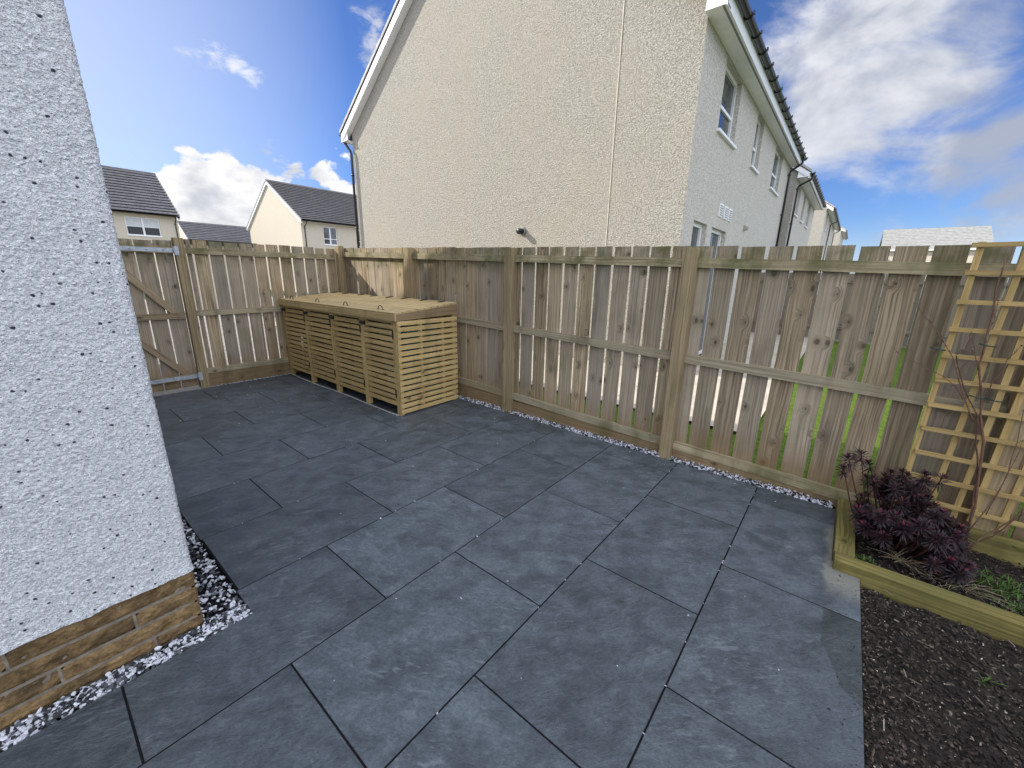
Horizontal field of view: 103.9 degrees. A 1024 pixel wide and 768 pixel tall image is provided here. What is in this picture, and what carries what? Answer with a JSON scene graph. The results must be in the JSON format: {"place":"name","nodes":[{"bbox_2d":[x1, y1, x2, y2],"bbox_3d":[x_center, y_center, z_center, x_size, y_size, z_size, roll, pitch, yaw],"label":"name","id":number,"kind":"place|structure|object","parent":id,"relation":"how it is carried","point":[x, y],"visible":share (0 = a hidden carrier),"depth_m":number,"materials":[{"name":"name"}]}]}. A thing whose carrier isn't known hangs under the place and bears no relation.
{"place":"outdoors","nodes":[
{"label":"outdoors","id":0,"kind":"place"},
{"bbox_2d":[101,165,179,290],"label":"rendered house","id":1,"kind":"structure","parent":0,"point":[142,207],"depth_m":28.81,"materials":[{"name":"white tile"}]},
{"bbox_2d":[124,216,163,237],"bbox_3d":[-26.027,-11.088,28.320,0.200,1.265,1.970,13,19,38],"label":"window","id":2,"kind":"structure","parent":1,"relation":"in","point":[135,226],"depth_m":28.34,"materials":[{"name":"white plastic"}]},
{"bbox_2d":[152,239,260,310],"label":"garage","id":3,"kind":"structure","parent":0,"point":[193,256],"depth_m":15.25,"materials":[{"name":"white paint"}]},
{"bbox_2d":[177,221,251,242],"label":"rendered house","id":4,"kind":"structure","parent":0,"point":[209,232],"depth_m":50.71,"materials":[{"name":"tile"}]},
{"bbox_2d":[145,296,302,388],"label":"driveway","id":5,"kind":"structure","parent":0,"point":[222,339],"depth_m":9.69,"materials":[{"name":"white"}]},
{"bbox_2d":[0,0,203,730],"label":"white house","id":6,"kind":"structure","parent":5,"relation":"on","point":[97,581],"depth_m":1.38,"materials":[{"name":"paint"}]},
{"bbox_2d":[153,385,201,396],"bbox_3d":[-4.599,0.193,5.041,0.245,0.132,1.180,13,19,38],"label":"threshold","id":7,"kind":"object","parent":5,"relation":"on","point":[166,392],"visible":0.07,"depth_m":5.20,"materials":[{"name":"concrete"}]},
{"bbox_2d":[246,179,359,292],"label":"rendered house","id":8,"kind":"structure","parent":0,"point":[289,214],"depth_m":32.89,"materials":[{"name":"beige concrete"}]},
{"bbox_2d":[323,226,337,245],"bbox_3d":[-14.634,-11.903,32.338,0.200,1.415,1.270,13,19,38],"label":"window","id":9,"kind":"structure","parent":8,"relation":"in","point":[330,233],"depth_m":32.39,"materials":[{"name":"white plastic"}]},
{"bbox_2d":[0,397,834,752],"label":"joint bed","id":10,"kind":"object","parent":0,"point":[210,599],"depth_m":2.07,"materials":[{"name":"grey gravel"}]},
{"bbox_2d":[0,514,251,751],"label":"gravel","id":11,"kind":"structure","parent":10,"relation":"on","point":[13,736],"depth_m":1.65,"materials":[{"name":"white gravel"}]},
{"bbox_2d":[211,373,832,507],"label":"gravel","id":12,"kind":"structure","parent":10,"relation":"on","point":[741,479],"depth_m":3.65,"materials":[{"name":"grey gravel"}]},
{"bbox_2d":[0,372,863,767],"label":"patio","id":13,"kind":"structure","parent":0,"point":[578,668],"depth_m":1.93,"materials":[{"name":"grey stone"}]},
{"bbox_2d":[296,310,328,370],"bbox_3d":[-2.889,-0.655,6.191,0.584,0.984,0.580,13,19,38],"label":"wheelie bin","id":14,"kind":"object","parent":13,"relation":"on","point":[314,340],"visible":0.08,"depth_m":5.93,"materials":[{"name":"plastic"}]},
{"bbox_2d":[318,313,354,378],"bbox_3d":[-2.349,-0.528,5.765,0.584,0.984,0.580,13,19,38],"label":"wheelie bin","id":15,"kind":"object","parent":13,"relation":"on","point":[340,342],"visible":0.08,"depth_m":5.53,"materials":[{"name":"plastic"}]},
{"bbox_2d":[292,374,398,415],"bbox_3d":[-2.336,0.098,5.332,2.780,0.010,0.030,13,19,38],"label":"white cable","id":16,"kind":"object","parent":13,"relation":"on","point":[348,395],"visible":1,"depth_m":5.12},
{"bbox_2d":[344,317,386,388],"bbox_3d":[-1.800,-0.398,5.333,0.584,0.984,0.580,13,19,38],"label":"wheelie bin","id":17,"kind":"object","parent":13,"relation":"on","point":[361,352],"visible":0.06,"depth_m":5.12,"materials":[{"name":"plastic"}]},
{"bbox_2d":[278,292,457,415],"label":"bin store","id":18,"kind":"structure","parent":13,"relation":"on","point":[395,312],"depth_m":4.79,"materials":[{"name":"brown wood"}]},
{"bbox_2d":[281,305,310,373],"bbox_3d":[-3.143,-0.662,5.837,0.704,0.963,0.090,13,19,38],"label":"door","id":19,"kind":"structure","parent":18,"relation":"in","point":[293,356],"depth_m":5.82,"materials":[{"name":"brown wood"}]},
{"bbox_2d":[302,308,335,382],"bbox_3d":[-2.595,-0.533,5.404,0.724,0.964,0.090,13,19,38],"label":"door","id":20,"kind":"structure","parent":18,"relation":"in","point":[309,313],"depth_m":5.39,"materials":[{"name":"brown wood"}]},
{"bbox_2d":[328,312,365,393],"bbox_3d":[-2.043,-0.403,4.969,0.714,0.963,0.090,13,19,38],"label":"door","id":21,"kind":"structure","parent":18,"relation":"in","point":[335,317],"depth_m":4.95,"materials":[{"name":"brown wood"}]},
{"bbox_2d":[358,317,396,404],"bbox_3d":[-1.521,-0.280,4.558,0.644,0.963,0.090,13,19,38],"label":"door","id":22,"kind":"structure","parent":18,"relation":"in","point":[367,323],"depth_m":4.54,"materials":[{"name":"brown wood"}]},
{"bbox_2d":[376,319,439,399],"bbox_3d":[-1.245,-0.267,4.894,0.584,0.984,0.580,13,19,38],"label":"wheelie bin","id":23,"kind":"object","parent":13,"relation":"on","point":[411,355],"visible":0.22,"depth_m":4.70,"materials":[{"name":"black plastic"}]},
{"bbox_2d":[183,385,778,733],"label":"stray chips","id":24,"kind":"object","parent":13,"relation":"on","point":[477,536],"visible":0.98,"depth_m":3.21,"materials":[{"name":"grey gravel"}]},
{"bbox_2d":[121,380,864,767],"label":"dark grout","id":25,"kind":"object","parent":13,"relation":"in","point":[493,654],"visible":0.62,"depth_m":1.75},
{"bbox_2d":[832,496,1023,646],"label":"raised bed","id":26,"kind":"object","parent":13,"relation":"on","point":[996,623],"visible":0.61,"depth_m":2.09,"materials":[{"name":"brown wood"}]},
{"bbox_2d":[275,322,657,399],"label":"path","id":27,"kind":"structure","parent":0,"point":[619,383],"depth_m":6.71,"materials":[{"name":"white"}]},
{"bbox_2d":[64,0,1023,281],"label":"sky","id":28,"kind":"structure","parent":0,"point":[907,114],"materials":[{"name":"blue"}]},
{"bbox_2d":[143,287,1005,350],"bbox_3d":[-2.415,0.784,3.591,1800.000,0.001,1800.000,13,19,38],"label":"ground","id":29,"kind":"structure","parent":0,"point":[780,319],"depth_m":22.20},
{"bbox_2d":[171,238,337,388],"bbox_3d":[-3.486,-0.998,5.952,0.100,2.052,2.131,13,19,38],"label":"timber fence","id":30,"kind":"object","parent":29,"relation":"on","point":[221,371],"visible":0.74,"depth_m":5.61,"materials":[{"name":"brown wood"}]},
{"bbox_2d":[117,238,202,392],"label":"timber gate","id":31,"kind":"structure","parent":30,"relation":"attached to","point":[171,302],"depth_m":4.93,"materials":[{"name":"wood"}]},
{"bbox_2d":[339,0,807,371],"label":"rendered house","id":32,"kind":"structure","parent":29,"relation":"on","point":[545,123],"depth_m":7.77,"materials":[{"name":"beige paint"}]},
{"bbox_2d":[691,222,701,246],"bbox_3d":[3.221,-1.624,7.498,0.065,2.600,0.830,13,19,38],"label":"glazed door","id":33,"kind":"structure","parent":32,"relation":"in","point":[697,228],"depth_m":7.38,"materials":[{"name":"white plastic"}]},
{"bbox_2d":[698,229,721,354],"bbox_3d":[4.069,-1.880,8.497,0.065,2.600,1.120,13,19,38],"label":"glazed door","id":34,"kind":"structure","parent":32,"relation":"in","point":[715,240],"depth_m":8.71,"materials":[{"name":"white plastic"}]},
{"bbox_2d":[717,65,737,149],"bbox_3d":[3.880,-4.985,7.219,0.200,1.105,1.320,13,19,38],"label":"window","id":35,"kind":"structure","parent":32,"relation":"in","point":[730,85],"depth_m":7.39,"materials":[{"name":"white plastic"}]},
{"bbox_2d":[750,120,760,174],"bbox_3d":[5.615,-5.514,9.259,0.200,1.095,0.920,13,19,38],"label":"window","id":36,"kind":"structure","parent":32,"relation":"in","point":[752,167],"depth_m":9.48,"materials":[{"name":"white plastic"}]},
{"bbox_2d":[769,151,779,196],"bbox_3d":[7.584,-6.109,11.578,0.200,1.095,1.520,13,19,38],"label":"window","id":37,"kind":"structure","parent":32,"relation":"in","point":[777,158],"depth_m":11.90,"materials":[{"name":"white plastic"}]},
{"bbox_2d":[334,245,1023,540],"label":"timber fence","id":38,"kind":"object","parent":29,"relation":"on","point":[480,287],"visible":0.7,"depth_m":3.14,"materials":[{"name":"brown wood"}]},
{"bbox_2d":[895,241,1023,530],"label":"trellis","id":39,"kind":"object","parent":38,"relation":"attached to","point":[993,413],"visible":0.78,"depth_m":2.28,"materials":[{"name":"brown wood"}]},
{"bbox_2d":[778,164,826,314],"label":"rendered house","id":40,"kind":"structure","parent":29,"relation":"on","point":[805,198],"depth_m":16.33,"materials":[{"name":"beige paint"}]},
{"bbox_2d":[807,201,840,292],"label":"rendered house","id":41,"kind":"structure","parent":29,"relation":"on","point":[825,224],"depth_m":28.37,"materials":[{"name":"white paint"}]},
{"bbox_2d":[832,226,847,245],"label":"rendered house","id":42,"kind":"structure","parent":29,"relation":"on","point":[840,235],"depth_m":44.44,"materials":[{"name":"paint"}]},
{"bbox_2d":[617,329,809,431],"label":"path","id":43,"kind":"structure","parent":0,"point":[743,379],"depth_m":6.21,"materials":[{"name":"white"}]},
{"bbox_2d":[751,272,1011,352],"bbox_3d":[11.882,-1.471,8.898,11.390,1.800,0.070,13,19,38],"label":"garden fence","id":44,"kind":"object","parent":43,"relation":"on","point":[913,312],"visible":0.11,"depth_m":10.81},
{"bbox_2d":[519,341,1023,537],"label":"lawn","id":45,"kind":"structure","parent":0,"point":[853,403],"depth_m":4.85,"materials":[{"name":"green plant"}]},
{"bbox_2d":[818,530,1023,767],"bbox_3d":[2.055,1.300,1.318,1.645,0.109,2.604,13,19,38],"label":"bark mulch","id":46,"kind":"object","parent":0,"point":[891,723],"visible":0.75,"depth_m":1.64,"materials":[{"name":"brown wood"}]},
{"bbox_2d":[978,672,1006,687],"bbox_3d":[1.944,1.201,1.627,0.088,0.041,0.059,1,15,-2],"label":"weed","id":47,"kind":"object","parent":46,"relation":"on","point":[986,679],"visible":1,"depth_m":1.63,"materials":[{"name":"green plant"}]},
{"bbox_2d":[879,226,993,296],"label":"rendered house","id":48,"kind":"structure","parent":0,"point":[932,238],"depth_m":45.31,"materials":[{"name":"grey tile"}]},
{"bbox_2d":[855,526,1023,615],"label":"soil","id":49,"kind":"structure","parent":0,"point":[875,553],"depth_m":2.23,"materials":[{"name":"brown soil"}]},
{"bbox_2d":[855,553,876,563],"bbox_3d":[2.004,0.987,2.287,0.113,0.030,0.098,5,16,13],"label":"weed","id":50,"kind":"object","parent":49,"relation":"on","point":[864,557],"visible":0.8,"depth_m":2.29,"materials":[{"name":"green plant"}]},
{"bbox_2d":[835,447,982,590],"bbox_3d":[2.250,0.729,2.320,0.697,0.567,0.532,13,19,38],"label":"purple spurge","id":51,"kind":"object","parent":49,"relation":"on","point":[912,532],"visible":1,"depth_m":2.25,"materials":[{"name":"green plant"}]},
{"bbox_2d":[871,547,1016,612],"bbox_3d":[2.266,1.011,2.129,0.279,0.079,0.549,-10,19,-36],"label":"dry plant","id":52,"kind":"object","parent":49,"relation":"on","point":[912,566],"visible":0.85,"depth_m":2.12,"materials":[{"name":"brown plant"}]},
{"bbox_2d":[893,259,1023,551],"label":"bare rose","id":53,"kind":"object","parent":49,"relation":"on","point":[976,484],"visible":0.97,"depth_m":2.27,"materials":[{"name":"brown plant"}]},
{"bbox_2d":[948,567,1023,603],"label":"weed","id":54,"kind":"object","parent":49,"relation":"on","point":[1004,588],"visible":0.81,"depth_m":2.08,"materials":[{"name":"green plant"}]},
{"bbox_2d":[971,585,1023,615],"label":"weed","id":55,"kind":"object","parent":49,"relation":"on","point":[1014,607],"visible":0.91,"depth_m":1.98,"materials":[{"name":"green plant"}]}
]}

